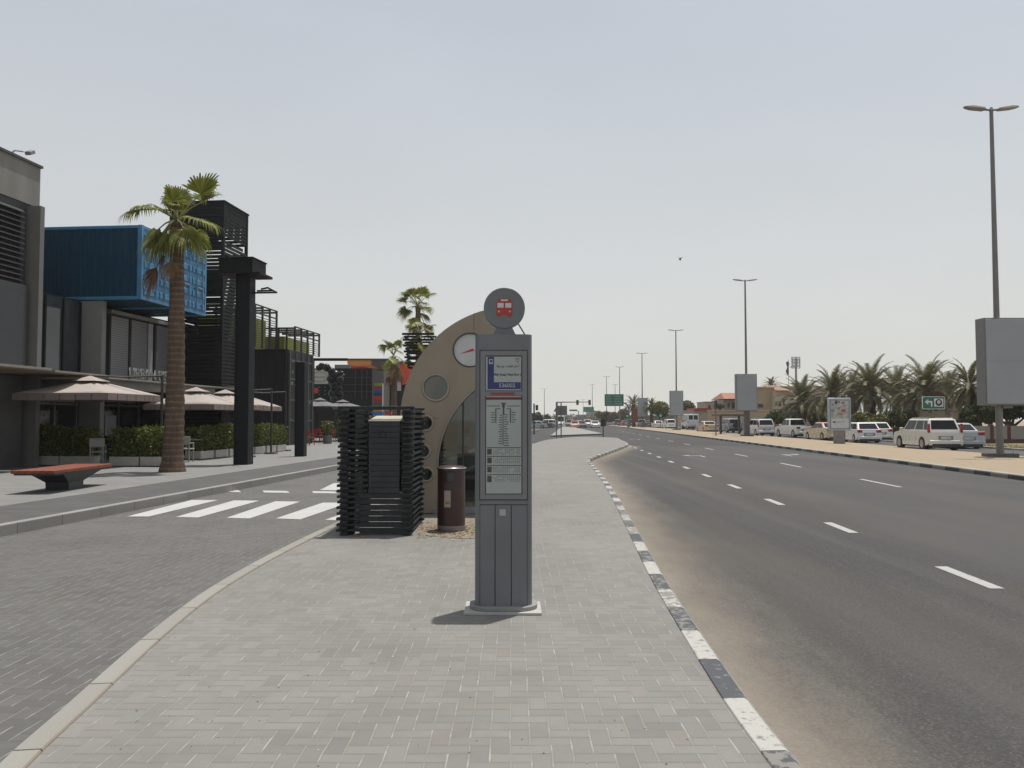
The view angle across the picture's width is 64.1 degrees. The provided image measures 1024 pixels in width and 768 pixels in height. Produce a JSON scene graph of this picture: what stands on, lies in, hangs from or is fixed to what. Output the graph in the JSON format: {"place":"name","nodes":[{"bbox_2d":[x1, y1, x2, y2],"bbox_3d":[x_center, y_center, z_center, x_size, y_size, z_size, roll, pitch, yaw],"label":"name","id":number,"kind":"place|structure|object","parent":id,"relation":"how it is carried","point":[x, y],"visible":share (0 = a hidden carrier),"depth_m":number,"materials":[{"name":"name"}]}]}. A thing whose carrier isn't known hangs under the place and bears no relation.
{"place":"outdoors","nodes":[
{"label":"outdoors","id":0,"kind":"place"},
{"bbox_2d":[0,147,51,468],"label":"grey building","id":1,"kind":"structure","parent":0,"point":[22,218],"depth_m":25.34,"materials":[{"name":"concrete"}]},
{"bbox_2d":[0,438,357,505],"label":"pavement","id":2,"kind":"structure","parent":0,"point":[20,489],"depth_m":21.90,"materials":[{"name":"concrete"}]},
{"bbox_2d":[39,424,68,464],"bbox_3d":[-14.882,1.917,26.343,1.203,1.358,0.948,0,-3,6],"label":"hedge planter","id":3,"kind":"object","parent":2,"relation":"on","point":[50,458],"visible":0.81,"depth_m":26.13,"materials":[{"name":"plant"}]},
{"bbox_2d":[11,464,111,489],"bbox_3d":[-9.495,1.994,17.365,0.840,0.465,2.560,0,-2,-2],"label":"bench","id":4,"kind":"object","parent":2,"relation":"on","point":[67,477],"visible":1,"depth_m":17.05,"materials":[{"name":"wood"}]},
{"bbox_2d":[54,424,103,464],"bbox_3d":[-13.833,1.931,26.241,1.444,1.322,0.871,0,-3,6],"label":"hedge planter","id":5,"kind":"object","parent":2,"relation":"on","point":[76,441],"visible":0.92,"depth_m":26.06,"materials":[{"name":"plant"}]},
{"bbox_2d":[12,375,163,455],"bbox_3d":[-12.945,1.126,25.550,3.526,2.909,3.012,0,-3,6],"label":"umbrella","id":6,"kind":"object","parent":2,"relation":"on","point":[92,388],"visible":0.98,"depth_m":24.92,"materials":[{"name":"fabric"}]},
{"bbox_2d":[89,438,106,463],"bbox_3d":[-13.121,2.158,25.926,0.440,0.880,0.450,1,-3,-17],"label":"chair","id":7,"kind":"object","parent":2,"relation":"on","point":[96,442],"visible":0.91,"depth_m":25.73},
{"bbox_2d":[0,292,233,460],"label":"cafe building","id":8,"kind":"structure","parent":2,"relation":"on","point":[81,339],"depth_m":29.30,"materials":[{"name":"grey concrete"}]},
{"bbox_2d":[43,225,169,308],"bbox_3d":[-19.109,-4.283,30.980,12.260,2.678,2.438,0,-3,6],"label":"shipping container","id":9,"kind":"object","parent":8,"relation":"on","point":[91,263],"visible":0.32,"depth_m":29.40,"materials":[{"name":"metal"}]},
{"bbox_2d":[143,229,158,299],"bbox_3d":[-13.131,-4.333,29.834,0.135,2.470,1.073,0,-3,6],"label":"door","id":10,"kind":"structure","parent":9,"relation":"in","point":[155,295],"depth_m":29.66,"materials":[{"name":"metal"}]},
{"bbox_2d":[158,252,169,302],"bbox_3d":[-13.022,-4.286,30.924,0.135,2.470,1.073,0,-3,6],"label":"door","id":11,"kind":"structure","parent":9,"relation":"in","point":[163,289],"depth_m":30.65,"materials":[{"name":"metal"}]},
{"bbox_2d":[105,313,191,381],"bbox_3d":[-14.967,-1.305,34.094,0.140,2.470,6.700,0,-3,6],"label":"window frame","id":12,"kind":"structure","parent":8,"relation":"in","point":[131,343],"depth_m":32.59,"materials":[{"name":"black metal"}]},
{"bbox_2d":[118,244,206,316],"bbox_3d":[-18.864,-4.177,33.436,12.260,2.678,2.438,0,-3,6],"label":"shipping container","id":13,"kind":"object","parent":8,"relation":"on","point":[195,272],"visible":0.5,"depth_m":33.08,"materials":[{"name":"metal"}]},
{"bbox_2d":[184,247,191,308],"bbox_3d":[-12.886,-4.226,32.289,0.135,2.470,1.073,0,-3,6],"label":"door","id":14,"kind":"structure","parent":13,"relation":"in","point":[187,258],"depth_m":32.49,"materials":[{"name":"metal"}]},
{"bbox_2d":[191,251,204,312],"bbox_3d":[-12.777,-4.179,33.380,0.135,2.470,1.073,0,-3,6],"label":"door","id":15,"kind":"structure","parent":13,"relation":"in","point":[198,272],"depth_m":33.27,"materials":[{"name":"metal"}]},
{"bbox_2d":[104,426,151,465],"bbox_3d":[-12.090,1.938,25.845,1.282,1.273,0.940,0,-3,6],"label":"hedge planter","id":16,"kind":"object","parent":2,"relation":"on","point":[129,457],"visible":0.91,"depth_m":25.62,"materials":[{"name":"plant"}]},
{"bbox_2d":[136,424,163,465],"bbox_3d":[-11.156,1.906,25.754,1.333,1.329,0.886,0,-3,6],"label":"hedge planter","id":17,"kind":"object","parent":2,"relation":"on","point":[152,442],"visible":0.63,"depth_m":25.55,"materials":[{"name":"plant"}]},
{"bbox_2d":[117,173,224,472],"bbox_3d":[-9.639,-1.783,23.141,2.782,8.513,2.412,2,-3,-31],"label":"fan palm","id":18,"kind":"object","parent":2,"relation":"on","point":[174,240],"visible":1,"depth_m":23.04,"materials":[{"name":"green plant"}]},
{"bbox_2d":[143,386,255,456],"bbox_3d":[-11.790,1.434,31.142,3.226,2.780,2.712,0,-3,6],"label":"umbrella","id":19,"kind":"object","parent":2,"relation":"on","point":[197,398],"visible":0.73,"depth_m":30.40,"materials":[{"name":"fabric"}]},
{"bbox_2d":[184,424,218,458],"bbox_3d":[-11.632,2.124,30.471,0.969,1.304,1.392,0,-3,6],"label":"hedge planter","id":20,"kind":"object","parent":2,"relation":"on","point":[203,436],"visible":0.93,"depth_m":30.18,"materials":[{"name":"plant"}]},
{"bbox_2d":[168,200,248,452],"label":"slatted tower","id":21,"kind":"structure","parent":2,"relation":"on","point":[210,356],"depth_m":35.72,"materials":[{"name":"black metal"}]},
{"bbox_2d":[202,423,230,457],"bbox_3d":[-11.500,2.159,31.649,0.966,1.336,1.390,0,-3,6],"label":"hedge planter","id":22,"kind":"object","parent":2,"relation":"on","point":[220,431],"visible":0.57,"depth_m":31.59,"materials":[{"name":"plant"}]},
{"bbox_2d":[220,423,233,455],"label":"hedge planter","id":23,"kind":"object","parent":2,"relation":"on","point":[230,435],"visible":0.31,"depth_m":32.53,"materials":[{"name":"plant"}]},
{"bbox_2d":[214,389,277,453],"bbox_3d":[-11.764,1.559,34.239,3.126,2.800,2.612,0,-3,6],"label":"umbrella","id":24,"kind":"object","parent":2,"relation":"on","point":[227,394],"visible":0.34,"depth_m":34.84,"materials":[{"name":"fabric"}]},
{"bbox_2d":[218,256,276,464],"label":"black column","id":25,"kind":"structure","parent":2,"relation":"on","point":[246,273],"depth_m":26.75,"materials":[{"name":"metal"}]},
{"bbox_2d":[253,423,268,453],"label":"hedge planter","id":26,"kind":"object","parent":2,"relation":"on","point":[259,438],"visible":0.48,"depth_m":35.26,"materials":[{"name":"plant"}]},
{"bbox_2d":[232,391,290,450],"bbox_3d":[-12.070,1.702,37.536,3.126,2.800,2.612,0,-3,6],"label":"umbrella","id":27,"kind":"object","parent":2,"relation":"on","point":[277,408],"visible":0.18,"depth_m":38.20,"materials":[{"name":"fabric"}]},
{"bbox_2d":[254,422,277,452],"bbox_3d":[-11.021,2.358,36.542,0.931,1.364,1.424,0,-3,6],"label":"hedge planter","id":28,"kind":"object","parent":2,"relation":"on","point":[267,441],"visible":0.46,"depth_m":36.41,"materials":[{"name":"plant"}]},
{"bbox_2d":[230,349,313,444],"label":"black building","id":29,"kind":"structure","parent":2,"relation":"on","point":[274,369],"depth_m":46.72,"materials":[{"name":"metal"}]},
{"bbox_2d":[198,303,277,348],"bbox_3d":[-15.715,-3.182,46.874,3.450,2.390,3.200,0,-3,6],"label":"roof pergola","id":30,"kind":"object","parent":29,"relation":"on","point":[260,333],"visible":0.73,"depth_m":47.13,"materials":[{"name":"metal"}]},
{"bbox_2d":[266,326,319,356],"bbox_3d":[-13.611,-2.571,50.560,2.100,1.490,4.400,0,-3,6],"label":"roof pergola","id":31,"kind":"object","parent":29,"relation":"on","point":[294,344],"visible":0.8,"depth_m":49.50,"materials":[{"name":"metal"}]},
{"bbox_2d":[288,351,313,444],"bbox_3d":[-12.556,0.878,48.746,0.070,5.420,3.900,0,-3,6],"label":"window frame","id":32,"kind":"structure","parent":29,"relation":"in","point":[290,359],"depth_m":49.73,"materials":[{"name":"metal"}]},
{"bbox_2d":[269,424,288,450],"bbox_3d":[-10.910,2.455,37.716,0.919,1.271,1.498,0,-3,6],"label":"hedge planter","id":33,"kind":"object","parent":2,"relation":"on","point":[281,432],"visible":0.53,"depth_m":37.70,"materials":[{"name":"plant"}]},
{"bbox_2d":[294,362,307,456],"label":"black column","id":34,"kind":"structure","parent":2,"relation":"on","point":[301,382],"depth_m":32.63,"materials":[{"name":"metal"}]},
{"bbox_2d":[313,398,339,441],"bbox_3d":[-12.678,2.356,53.949,2.512,2.920,2.512,0,-3,6],"label":"umbrella","id":35,"kind":"object","parent":2,"relation":"on","point":[319,404],"visible":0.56,"depth_m":53.46,"materials":[{"name":"grey fabric"}]},
{"bbox_2d":[320,420,334,443],"bbox_3d":[-11.261,2.919,49.936,0.850,1.446,0.893,0,-2,0],"label":"potted plant","id":36,"kind":"object","parent":2,"relation":"on","point":[327,438],"visible":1,"depth_m":49.76,"materials":[{"name":"green plant"}]},
{"bbox_2d":[313,358,347,439],"bbox_3d":[-13.189,1.079,58.133,2.976,5.834,0.350,0,-2,0],"label":"portal frame","id":37,"kind":"object","parent":2,"relation":"on","point":[330,359],"visible":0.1,"depth_m":58.13,"materials":[{"name":"black metal"}]},
{"bbox_2d":[316,363,344,438],"bbox_3d":[-14.024,1.277,63.022,2.373,5.877,1.015,0,-2,0],"label":"black sculpture","id":38,"kind":"object","parent":2,"relation":"on","point":[335,378],"visible":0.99,"depth_m":62.85,"materials":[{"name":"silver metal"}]},
{"bbox_2d":[314,365,383,437],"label":"container shop","id":39,"kind":"structure","parent":2,"relation":"on","point":[357,385],"depth_m":66.02},
{"bbox_2d":[373,383,382,416],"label":"colour block tower","id":40,"kind":"structure","parent":2,"relation":"on","point":[378,394],"depth_m":60.01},
{"bbox_2d":[375,369,389,415],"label":"grey block","id":41,"kind":"structure","parent":2,"relation":"on","point":[386,395],"depth_m":99.55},
{"bbox_2d":[347,358,399,369],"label":"orange container","id":42,"kind":"object","parent":41,"relation":"on","point":[375,363],"visible":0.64,"depth_m":88.18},
{"bbox_2d":[377,339,407,415],"bbox_3d":[-8.319,0.409,58.186,2.231,7.177,2.640,-2,-3,35],"label":"fan palm","id":43,"kind":"object","parent":2,"relation":"on","point":[394,373],"visible":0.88,"depth_m":57.89,"materials":[{"name":"green plant"}]},
{"bbox_2d":[396,286,436,361],"bbox_3d":[-6.123,-1.234,52.207,2.725,9.942,2.679,0,-2,0],"label":"fan palm","id":44,"kind":"object","parent":2,"relation":"on","point":[404,312],"visible":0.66,"depth_m":52.23,"materials":[{"name":"green plant"}]},
{"bbox_2d":[0,443,534,762],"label":"paved street","id":45,"kind":"structure","parent":0,"point":[84,604],"depth_m":8.45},
{"bbox_2d":[131,500,378,519],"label":"crosswalk stripes","id":46,"kind":"object","parent":45,"relation":"on","point":[299,514],"visible":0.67,"depth_m":14.80,"materials":[{"name":"paint"}]},
{"bbox_2d":[0,444,533,767],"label":"kerb","id":47,"kind":"structure","parent":45,"relation":"on","point":[29,749],"depth_m":5.07,"materials":[{"name":"concrete"}]},
{"bbox_2d":[0,429,541,536],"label":"kerb","id":48,"kind":"structure","parent":45,"relation":"on","point":[26,525],"depth_m":14.76,"materials":[{"name":"concrete"}]},
{"bbox_2d":[0,429,536,523],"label":"pavement border","id":49,"kind":"object","parent":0,"point":[22,511],"visible":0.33,"depth_m":16.50,"materials":[{"name":"concrete"}]},
{"bbox_2d":[402,333,435,368],"bbox_3d":[-5.106,0.339,45.028,1.730,6.175,1.700,0,-2,0],"label":"palm basket","id":50,"kind":"object","parent":49,"relation":"on","point":[408,347],"visible":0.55,"depth_m":44.45,"materials":[{"name":"black metal"}]},
{"bbox_2d":[401,317,435,359],"bbox_3d":[-5.020,-2.262,45.325,1.919,2.694,2.719,1,-3,-25],"label":"fan palm","id":51,"kind":"object","parent":50,"relation":"in","point":[414,324],"visible":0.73,"depth_m":45.14,"materials":[{"name":"green plant"}]},
{"bbox_2d":[26,437,803,767],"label":"pavement","id":52,"kind":"structure","parent":0,"point":[384,623],"depth_m":5.22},
{"bbox_2d":[336,406,424,534],"bbox_3d":[-1.893,1.230,12.023,1.085,1.786,1.470,0,-2,0],"label":"slatted enclosure","id":53,"kind":"object","parent":52,"relation":"on","point":[356,507],"visible":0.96,"depth_m":11.34,"materials":[{"name":"metal"}]},
{"bbox_2d":[368,416,402,492],"bbox_3d":[-1.767,0.983,11.553,0.448,1.070,0.510,0,-2,0],"label":"service cabinet","id":54,"kind":"object","parent":53,"relation":"in","point":[385,455],"visible":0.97,"depth_m":11.32,"materials":[{"name":"metal"}]},
{"bbox_2d":[417,518,474,540],"bbox_3d":[-0.802,2.126,12.144,1.227,0.006,2.334,0,-2,0],"label":"sand patch","id":55,"kind":"object","parent":52,"relation":"on","point":[431,522],"visible":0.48,"depth_m":11.66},
{"bbox_2d":[437,465,465,531],"bbox_3d":[-0.873,1.638,11.807,0.429,0.929,0.429,0,-2,0],"label":"litter bin","id":56,"kind":"object","parent":55,"relation":"on","point":[451,500],"visible":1,"depth_m":11.64,"materials":[{"name":"metal"}]},
{"bbox_2d":[400,310,524,513],"bbox_3d":[-0.814,0.533,16.226,2.186,3.544,4.732,0,-2,0],"label":"bus shelter","id":57,"kind":"object","parent":52,"relation":"on","point":[440,386],"visible":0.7,"depth_m":13.98,"materials":[{"name":"brown metal"}]},
{"bbox_2d":[457,398,468,445],"bbox_3d":[-1.108,0.804,18.494,0.268,1.200,0.022,0,-2,0],"label":"rear window","id":58,"kind":"structure","parent":57,"relation":"in","point":[466,406],"depth_m":18.48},
{"bbox_2d":[463,288,541,615],"bbox_3d":[-0.076,0.539,6.956,0.640,2.727,0.435,0,-2,0],"label":"bus stop totem","id":59,"kind":"object","parent":52,"relation":"on","point":[503,469],"visible":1,"depth_m":6.83,"materials":[{"name":"metal"}]},
{"bbox_2d":[480,351,526,498],"bbox_3d":[-0.070,0.341,6.836,0.390,1.239,0.008,0,-2,0],"label":"display door","id":60,"kind":"structure","parent":59,"relation":"in","point":[483,393],"depth_m":6.83,"materials":[{"name":"metal"}]},
{"bbox_2d":[0,0,1023,420],"label":"sky","id":61,"kind":"structure","parent":0,"point":[563,155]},
{"bbox_2d":[532,422,758,445],"bbox_3d":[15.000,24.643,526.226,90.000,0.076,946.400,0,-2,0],"label":"road beyond","id":62,"kind":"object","parent":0,"point":[631,439],"visible":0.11,"depth_m":78.64,"materials":[{"name":"asphalt"}]},
{"bbox_2d":[550,426,601,436],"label":"traffic island","id":63,"kind":"structure","parent":62,"relation":"on","point":[570,430],"depth_m":107.60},
{"bbox_2d":[757,385,839,425],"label":"villa","id":64,"kind":"object","parent":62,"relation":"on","point":[766,394],"visible":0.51,"depth_m":139.99,"materials":[{"name":"beige paint"}]},
{"bbox_2d":[606,425,1023,480],"bbox_3d":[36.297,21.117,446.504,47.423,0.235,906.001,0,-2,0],"label":"median kerb","id":65,"kind":"structure","parent":62,"relation":"on","point":[996,474],"depth_m":32.61,"materials":[{"name":"paint"}]},
{"bbox_2d":[707,410,770,430],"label":"bus shelter","id":66,"kind":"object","parent":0,"point":[759,414],"depth_m":121.91,"materials":[{"name":"beige paint"}]},
{"bbox_2d":[592,446,1023,767],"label":"road","id":67,"kind":"structure","parent":0,"point":[878,640],"depth_m":8.29,"materials":[{"name":"asphalt"}]},
{"bbox_2d":[586,444,801,767],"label":"kerb","id":68,"kind":"structure","parent":67,"relation":"on","point":[774,751],"depth_m":5.31,"materials":[{"name":"paint"}]},
{"bbox_2d":[641,450,1001,587],"bbox_3d":[6.104,2.904,27.275,0.150,0.001,53.861,0,-2,4],"label":"lane marking","id":69,"kind":"object","parent":67,"relation":"on","point":[969,577],"visible":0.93,"depth_m":9.37,"materials":[{"name":"paint"}]},
{"bbox_2d":[612,425,1023,473],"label":"sand median","id":70,"kind":"object","parent":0,"point":[976,460],"visible":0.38,"depth_m":40.06,"materials":[{"name":"sand"}]},
{"bbox_2d":[605,394,629,426],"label":"road sign","id":71,"kind":"object","parent":70,"relation":"on","point":[614,399],"visible":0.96,"depth_m":167.93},
{"bbox_2d":[670,330,680,429],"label":"street lamp","id":72,"kind":"object","parent":70,"relation":"on","point":[676,375],"visible":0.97,"depth_m":123.17,"materials":[{"name":"metal"}]},
{"bbox_2d":[669,391,682,415],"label":"billboard","id":73,"kind":"object","parent":72,"relation":"attached to","point":[675,403],"visible":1,"depth_m":122.64},
{"bbox_2d":[733,279,756,435],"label":"street lamp","id":74,"kind":"object","parent":70,"relation":"on","point":[745,324],"visible":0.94,"depth_m":78.86,"materials":[{"name":"metal"}]},
{"bbox_2d":[734,374,756,411],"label":"billboard","id":75,"kind":"object","parent":74,"relation":"attached to","point":[745,392],"visible":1,"depth_m":78.29},
{"bbox_2d":[827,398,850,443],"bbox_3d":[21.430,2.429,53.543,1.475,3.038,0.244,0,-2,0],"label":"poster stand","id":76,"kind":"object","parent":70,"relation":"on","point":[839,416],"visible":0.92,"depth_m":53.44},
{"bbox_2d":[963,105,1018,456],"bbox_3d":[20.773,-4.470,35.127,2.400,15.162,0.900,0,-2,0],"label":"street lamp","id":77,"kind":"object","parent":70,"relation":"on","point":[999,452],"visible":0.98,"depth_m":35.11,"materials":[{"name":"metal"}]},
{"bbox_2d":[975,318,1023,407],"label":"billboard","id":78,"kind":"object","parent":77,"relation":"attached to","point":[1000,361],"visible":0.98,"depth_m":34.63},
{"bbox_2d":[672,427,1023,455],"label":"service road","id":79,"kind":"structure","parent":0,"point":[980,450],"depth_m":50.89,"materials":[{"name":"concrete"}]},
{"bbox_2d":[647,401,668,420],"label":"tree","id":80,"kind":"object","parent":79,"relation":"on","point":[662,407],"visible":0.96,"depth_m":161.25,"materials":[{"name":"green plant"}]},
{"bbox_2d":[681,414,698,429],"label":"minibus","id":81,"kind":"object","parent":79,"relation":"on","point":[690,421],"visible":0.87,"depth_m":134.03,"materials":[{"name":"white metal"}]},
{"bbox_2d":[675,408,711,426],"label":"shop building","id":82,"kind":"structure","parent":79,"relation":"on","point":[702,413],"depth_m":149.91,"materials":[{"name":"beige paint"}]},
{"bbox_2d":[695,421,718,431],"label":"taxi","id":83,"kind":"object","parent":79,"relation":"on","point":[706,426],"visible":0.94,"depth_m":108.39,"materials":[{"name":"beige metal"}]},
{"bbox_2d":[711,393,734,409],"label":"villa","id":84,"kind":"object","parent":79,"relation":"on","point":[727,400],"visible":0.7,"depth_m":152.94,"materials":[{"name":"pink paint"}]},
{"bbox_2d":[718,418,742,432],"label":"parked car","id":85,"kind":"object","parent":79,"relation":"on","point":[729,424],"visible":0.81,"depth_m":103.06,"materials":[{"name":"grey metal"}]},
{"bbox_2d":[750,419,775,435],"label":"parked car","id":86,"kind":"object","parent":79,"relation":"on","point":[761,427],"visible":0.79,"depth_m":82.09,"materials":[{"name":"white metal"}]},
{"bbox_2d":[775,419,812,437],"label":"parked car","id":87,"kind":"object","parent":79,"relation":"on","point":[794,428],"visible":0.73,"depth_m":76.81,"materials":[{"name":"white metal"}]},
{"bbox_2d":[772,374,826,423],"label":"date palm","id":88,"kind":"object","parent":79,"relation":"on","point":[801,412],"visible":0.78,"depth_m":83.44,"materials":[{"name":"green plant"}]},
{"bbox_2d":[803,422,832,439],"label":"taxi","id":89,"kind":"object","parent":79,"relation":"on","point":[818,430],"visible":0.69,"depth_m":65.98,"materials":[{"name":"beige metal"}]},
{"bbox_2d":[800,364,864,417],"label":"date palm","id":90,"kind":"object","parent":79,"relation":"on","point":[832,382],"visible":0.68,"depth_m":75.51,"materials":[{"name":"green plant"}]},
{"bbox_2d":[825,367,878,414],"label":"date palm","id":91,"kind":"object","parent":79,"relation":"on","point":[852,380],"visible":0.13,"depth_m":91.53,"materials":[{"name":"green plant"}]},
{"bbox_2d":[845,422,881,442],"bbox_3d":[25.791,3.564,60.504,2.100,1.474,4.195,0,-3,6],"label":"parked car","id":92,"kind":"object","parent":79,"relation":"on","point":[866,431],"visible":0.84,"depth_m":58.67,"materials":[{"name":"white metal"}]},
{"bbox_2d":[851,411,889,423],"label":"hedge","id":93,"kind":"object","parent":79,"relation":"on","point":[865,417],"visible":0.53,"depth_m":68.08,"materials":[{"name":"green plant"}]},
{"bbox_2d":[834,353,907,414],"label":"date palm","id":94,"kind":"object","parent":79,"relation":"on","point":[868,385],"visible":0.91,"depth_m":71.40,"materials":[{"name":"green plant"}]},
{"bbox_2d":[874,422,892,439],"bbox_3d":[28.823,3.773,65.299,2.100,1.474,4.195,0,-3,6],"label":"parked car","id":95,"kind":"object","parent":79,"relation":"on","point":[887,430],"visible":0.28,"depth_m":63.28,"materials":[{"name":"white metal"}]},
{"bbox_2d":[876,363,921,426],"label":"date palm","id":96,"kind":"object","parent":79,"relation":"on","point":[899,371],"visible":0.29,"depth_m":81.48,"materials":[{"name":"green plant"}]},
{"bbox_2d":[883,409,918,427],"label":"hedge","id":97,"kind":"object","parent":79,"relation":"on","point":[907,415],"visible":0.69,"depth_m":68.59,"materials":[{"name":"green plant"}]},
{"bbox_2d":[882,351,962,417],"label":"date palm","id":98,"kind":"object","parent":79,"relation":"on","point":[926,379],"visible":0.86,"depth_m":65.68,"materials":[{"name":"green plant"}]},
{"bbox_2d":[893,417,962,449],"bbox_3d":[23.207,2.766,45.782,2.200,1.771,4.695,0,-2,3],"label":"parked car","id":99,"kind":"object","parent":79,"relation":"on","point":[925,433],"visible":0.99,"depth_m":43.90,"materials":[{"name":"white metal"}]},
{"bbox_2d":[922,396,944,447],"bbox_3d":[24.473,2.253,47.469,1.322,3.062,0.136,0,-2,0],"label":"direction sign","id":100,"kind":"object","parent":79,"relation":"on","point":[933,402],"visible":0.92,"depth_m":47.46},
{"bbox_2d":[906,399,962,419],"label":"gatehouse","id":101,"kind":"object","parent":79,"relation":"on","point":[941,413],"visible":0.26,"depth_m":65.89,"materials":[{"name":"pink paint"}]},
{"bbox_2d":[937,358,976,416],"bbox_3d":[33.525,1.145,59.918,4.298,6.357,4.186,0,-2,0],"label":"date palm","id":102,"kind":"object","parent":79,"relation":"on","point":[965,395],"visible":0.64,"depth_m":59.70,"materials":[{"name":"green plant"}]},
{"bbox_2d":[944,423,985,447],"bbox_3d":[26.303,3.063,48.853,2.200,1.464,4.895,0,-3,8],"label":"parked car","id":103,"kind":"object","parent":79,"relation":"on","point":[973,437],"visible":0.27,"depth_m":46.48,"materials":[{"name":"silver metal"}]},
{"bbox_2d":[974,424,1023,442],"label":"garden wall","id":104,"kind":"structure","parent":79,"relation":"on","point":[1013,434],"depth_m":52.91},
{"bbox_2d":[1003,405,1023,425],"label":"tree","id":105,"kind":"object","parent":79,"relation":"on","point":[1014,413],"visible":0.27,"depth_m":57.74,"materials":[{"name":"green plant"}]},
{"bbox_2d":[893,440,1023,448],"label":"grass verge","id":106,"kind":"object","parent":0,"point":[1014,444],"depth_m":50.40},
{"bbox_2d":[958,401,994,425],"bbox_3d":[32.515,2.666,56.665,2.004,3.063,3.439,0,-2,0],"label":"tree","id":107,"kind":"object","parent":106,"relation":"on","point":[979,415],"visible":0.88,"depth_m":56.18,"materials":[{"name":"green plant"}]},
{"bbox_2d":[894,421,1023,426],"bbox_3d":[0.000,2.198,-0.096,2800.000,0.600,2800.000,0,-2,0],"label":"ground","id":108,"kind":"structure","parent":0,"point":[1021,423],"depth_m":314.58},
{"bbox_2d":[542,413,600,421],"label":"treeline","id":109,"kind":"object","parent":108,"relation":"on","point":[582,417],"visible":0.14,"depth_m":450.50,"materials":[{"name":"plant"}]},
{"bbox_2d":[921,365,975,394],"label":"date palm","id":110,"kind":"object","parent":108,"relation":"on","point":[951,383],"visible":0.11,"depth_m":77.44,"materials":[{"name":"green plant"}]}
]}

